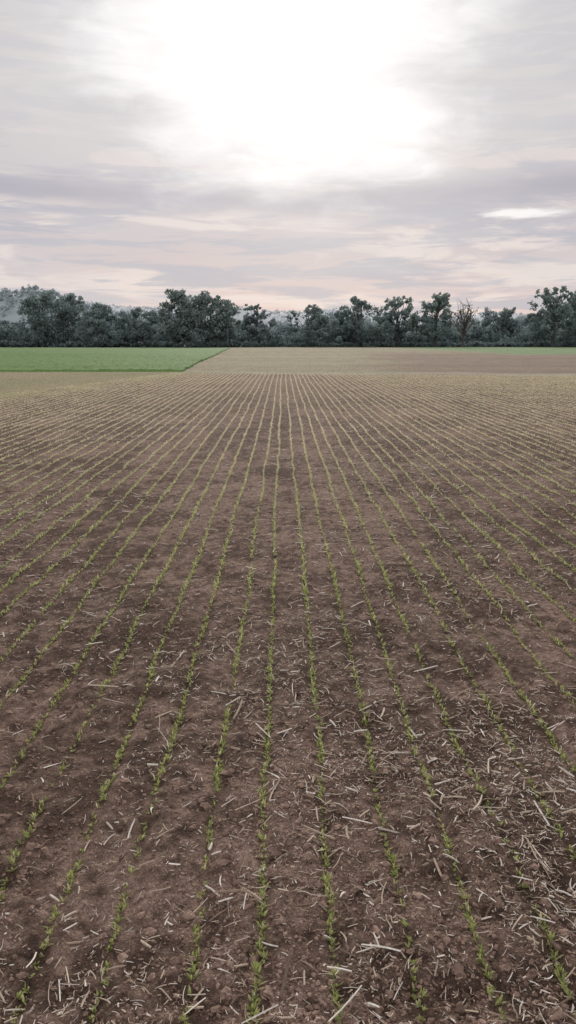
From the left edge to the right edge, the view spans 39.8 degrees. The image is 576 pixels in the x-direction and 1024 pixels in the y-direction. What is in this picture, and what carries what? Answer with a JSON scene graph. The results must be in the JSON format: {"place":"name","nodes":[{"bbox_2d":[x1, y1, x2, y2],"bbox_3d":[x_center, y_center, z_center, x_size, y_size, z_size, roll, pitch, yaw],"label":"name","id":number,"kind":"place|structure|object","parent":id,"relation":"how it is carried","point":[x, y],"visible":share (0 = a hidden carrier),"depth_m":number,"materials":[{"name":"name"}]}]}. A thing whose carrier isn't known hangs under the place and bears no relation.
{"place":"outdoors","nodes":[
{"label":"outdoors","id":0,"kind":"place"},
{"bbox_2d":[0,294,89,326],"bbox_3d":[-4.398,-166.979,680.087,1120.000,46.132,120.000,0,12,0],"label":"wooded hill","id":1,"kind":"structure","parent":0,"point":[12,315],"depth_m":666.94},
{"bbox_2d":[0,284,523,330],"bbox_3d":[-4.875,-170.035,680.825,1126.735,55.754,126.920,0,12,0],"label":"hillside trees","id":2,"kind":"object","parent":1,"relation":"on","point":[5,292],"visible":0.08,"depth_m":702.03,"materials":[{"name":"green plant"}]},
{"bbox_2d":[0,371,200,400],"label":"headland grass","id":3,"kind":"structure","parent":0,"point":[57,380],"depth_m":32.71,"materials":[{"name":"green plant"}]},
{"bbox_2d":[0,347,228,371],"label":"green crop field","id":4,"kind":"structure","parent":0,"point":[47,359],"depth_m":64.37,"materials":[{"name":"green plant"}]},
{"bbox_2d":[0,345,575,1023],"bbox_3d":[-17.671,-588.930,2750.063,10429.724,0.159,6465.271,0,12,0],"label":"field ground","id":5,"kind":"structure","parent":0,"point":[524,361],"depth_m":4.03,"materials":[{"name":"soil"}]},
{"bbox_2d":[0,320,29,340],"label":"broadleaf tree","id":6,"kind":"object","parent":5,"relation":"on","point":[3,322],"visible":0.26,"depth_m":220.95,"materials":[{"name":"green plant"}]},
{"bbox_2d":[14,290,56,346],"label":"broadleaf tree","id":7,"kind":"object","parent":5,"relation":"on","point":[36,317],"visible":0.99,"depth_m":208.47,"materials":[{"name":"green plant"}]},
{"bbox_2d":[38,293,85,346],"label":"broadleaf tree","id":8,"kind":"object","parent":5,"relation":"on","point":[68,314],"visible":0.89,"depth_m":213.84,"materials":[{"name":"green plant"}]},
{"bbox_2d":[74,302,122,346],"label":"broadleaf tree","id":9,"kind":"object","parent":5,"relation":"on","point":[101,330],"visible":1,"depth_m":206.44,"materials":[{"name":"green plant"}]},
{"bbox_2d":[105,314,137,340],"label":"broadleaf tree","id":10,"kind":"object","parent":5,"relation":"on","point":[121,324],"visible":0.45,"depth_m":213.16,"materials":[{"name":"green plant"}]},
{"bbox_2d":[115,306,158,346],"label":"broadleaf tree","id":11,"kind":"object","parent":5,"relation":"on","point":[146,328],"visible":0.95,"depth_m":212.37,"materials":[{"name":"green plant"}]},
{"bbox_2d":[156,300,194,347],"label":"broadleaf tree","id":12,"kind":"object","parent":5,"relation":"on","point":[174,336],"visible":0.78,"depth_m":200.35,"materials":[{"name":"green plant"}]},
{"bbox_2d":[162,288,216,347],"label":"broadleaf tree","id":13,"kind":"object","parent":5,"relation":"on","point":[180,299],"visible":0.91,"depth_m":199.54,"materials":[{"name":"green plant"}]},
{"bbox_2d":[183,290,241,346],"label":"broadleaf tree","id":14,"kind":"object","parent":5,"relation":"on","point":[204,300],"visible":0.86,"depth_m":201.08,"materials":[{"name":"green plant"}]},
{"bbox_2d":[209,305,246,346],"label":"broadleaf tree","id":15,"kind":"object","parent":5,"relation":"on","point":[239,333],"visible":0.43,"depth_m":205.73,"materials":[{"name":"green plant"}]},
{"bbox_2d":[233,315,256,346],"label":"broadleaf tree","id":16,"kind":"object","parent":5,"relation":"on","point":[238,322],"visible":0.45,"depth_m":218.47,"materials":[{"name":"green plant"}]},
{"bbox_2d":[243,304,270,341],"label":"broadleaf tree","id":17,"kind":"object","parent":5,"relation":"on","point":[253,319],"visible":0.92,"depth_m":215.85,"materials":[{"name":"green plant"}]},
{"bbox_2d":[255,318,282,346],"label":"broadleaf tree","id":18,"kind":"object","parent":5,"relation":"on","point":[266,329],"visible":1,"depth_m":207.55,"materials":[{"name":"green plant"}]},
{"bbox_2d":[0,308,572,342],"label":"distant woodland","id":19,"kind":"object","parent":5,"relation":"on","point":[280,328],"visible":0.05,"depth_m":400.93,"materials":[{"name":"green plant"}]},
{"bbox_2d":[0,458,575,1023],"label":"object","id":20,"kind":"object","parent":5,"relation":"on","point":[266,992],"visible":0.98,"depth_m":2.40,"materials":[{"name":"plant"}]},
{"bbox_2d":[0,372,575,1023],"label":"crop seedlings","id":21,"kind":"object","parent":5,"relation":"on","point":[320,792],"visible":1,"depth_m":6.77,"materials":[{"name":"green plant"}]},
{"bbox_2d":[0,323,575,346],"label":"hedge undergrowth","id":22,"kind":"object","parent":5,"relation":"on","point":[487,337],"visible":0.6,"depth_m":215.46,"materials":[{"name":"green plant"}]},
{"bbox_2d":[0,374,575,1023],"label":"maize straw residue","id":23,"kind":"object","parent":5,"relation":"on","point":[354,828],"visible":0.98,"depth_m":3.12},
{"bbox_2d":[285,304,328,346],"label":"broadleaf tree","id":24,"kind":"object","parent":5,"relation":"on","point":[310,332],"visible":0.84,"depth_m":209.58,"materials":[{"name":"green plant"}]},
{"bbox_2d":[310,313,342,346],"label":"broadleaf tree","id":25,"kind":"object","parent":5,"relation":"on","point":[322,333],"visible":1,"depth_m":206.21,"materials":[{"name":"green plant"}]},
{"bbox_2d":[326,309,355,342],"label":"broadleaf tree","id":26,"kind":"object","parent":5,"relation":"on","point":[343,335],"visible":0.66,"depth_m":214.92,"materials":[{"name":"green plant"}]},
{"bbox_2d":[337,296,381,346],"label":"broadleaf tree","id":27,"kind":"object","parent":5,"relation":"on","point":[358,304],"visible":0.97,"depth_m":212.09,"materials":[{"name":"green plant"}]},
{"bbox_2d":[363,315,394,346],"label":"broadleaf tree","id":28,"kind":"object","parent":5,"relation":"on","point":[380,337],"visible":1,"depth_m":206.18,"materials":[{"name":"green plant"}]},
{"bbox_2d":[194,351,572,375],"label":"field stubble","id":29,"kind":"object","parent":5,"relation":"on","point":[334,366],"visible":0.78,"depth_m":49.84,"materials":[{"name":"beige plant"}]},
{"bbox_2d":[379,296,418,346],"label":"broadleaf tree","id":30,"kind":"object","parent":5,"relation":"on","point":[405,313],"visible":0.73,"depth_m":210.59,"materials":[{"name":"green plant"}]},
{"bbox_2d":[402,313,429,346],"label":"broadleaf tree","id":31,"kind":"object","parent":5,"relation":"on","point":[412,325],"visible":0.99,"depth_m":206.44,"materials":[{"name":"green plant"}]},
{"bbox_2d":[413,292,457,346],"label":"broadleaf tree","id":32,"kind":"object","parent":5,"relation":"on","point":[438,303],"visible":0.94,"depth_m":206.93,"materials":[{"name":"green plant"}]},
{"bbox_2d":[450,299,478,346],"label":"bare tree","id":33,"kind":"object","parent":5,"relation":"on","point":[464,317],"visible":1,"depth_m":200.25,"materials":[{"name":"brown plant"}]},
{"bbox_2d":[470,319,489,338],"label":"broadleaf tree","id":34,"kind":"object","parent":5,"relation":"on","point":[478,323],"visible":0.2,"depth_m":226.86,"materials":[{"name":"green plant"}]},
{"bbox_2d":[480,307,516,338],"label":"broadleaf tree","id":35,"kind":"object","parent":5,"relation":"on","point":[503,319],"visible":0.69,"depth_m":225.84,"materials":[{"name":"green plant"}]},
{"bbox_2d":[500,317,528,337],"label":"broadleaf tree","id":36,"kind":"object","parent":5,"relation":"on","point":[511,327],"visible":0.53,"depth_m":228.61,"materials":[{"name":"green plant"}]},
{"bbox_2d":[526,312,550,346],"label":"broadleaf tree","id":37,"kind":"object","parent":5,"relation":"on","point":[534,319],"visible":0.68,"depth_m":208.82,"materials":[{"name":"green plant"}]},
{"bbox_2d":[527,286,575,346],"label":"broadleaf tree","id":38,"kind":"object","parent":5,"relation":"on","point":[559,314],"visible":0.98,"depth_m":204.88,"materials":[{"name":"green plant"}]},
{"bbox_2d":[557,290,575,342],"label":"broadleaf tree","id":39,"kind":"object","parent":5,"relation":"on","point":[565,329],"visible":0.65,"depth_m":209.18,"materials":[{"name":"green plant"}]},
{"bbox_2d":[0,0,575,317],"label":"sky","id":40,"kind":"structure","parent":0,"point":[286,155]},
{"bbox_2d":[90,305,522,326],"bbox_3d":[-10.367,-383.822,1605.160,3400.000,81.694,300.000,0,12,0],"label":"distant hills","id":41,"kind":"structure","parent":0,"point":[268,319],"depth_m":1639.40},
{"bbox_2d":[82,300,531,324],"bbox_3d":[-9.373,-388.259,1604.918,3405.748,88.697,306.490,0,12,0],"label":"ridge trees","id":42,"kind":"object","parent":41,"relation":"on","point":[271,312],"visible":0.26,"depth_m":1686.43,"materials":[{"name":"green plant"}]}
]}

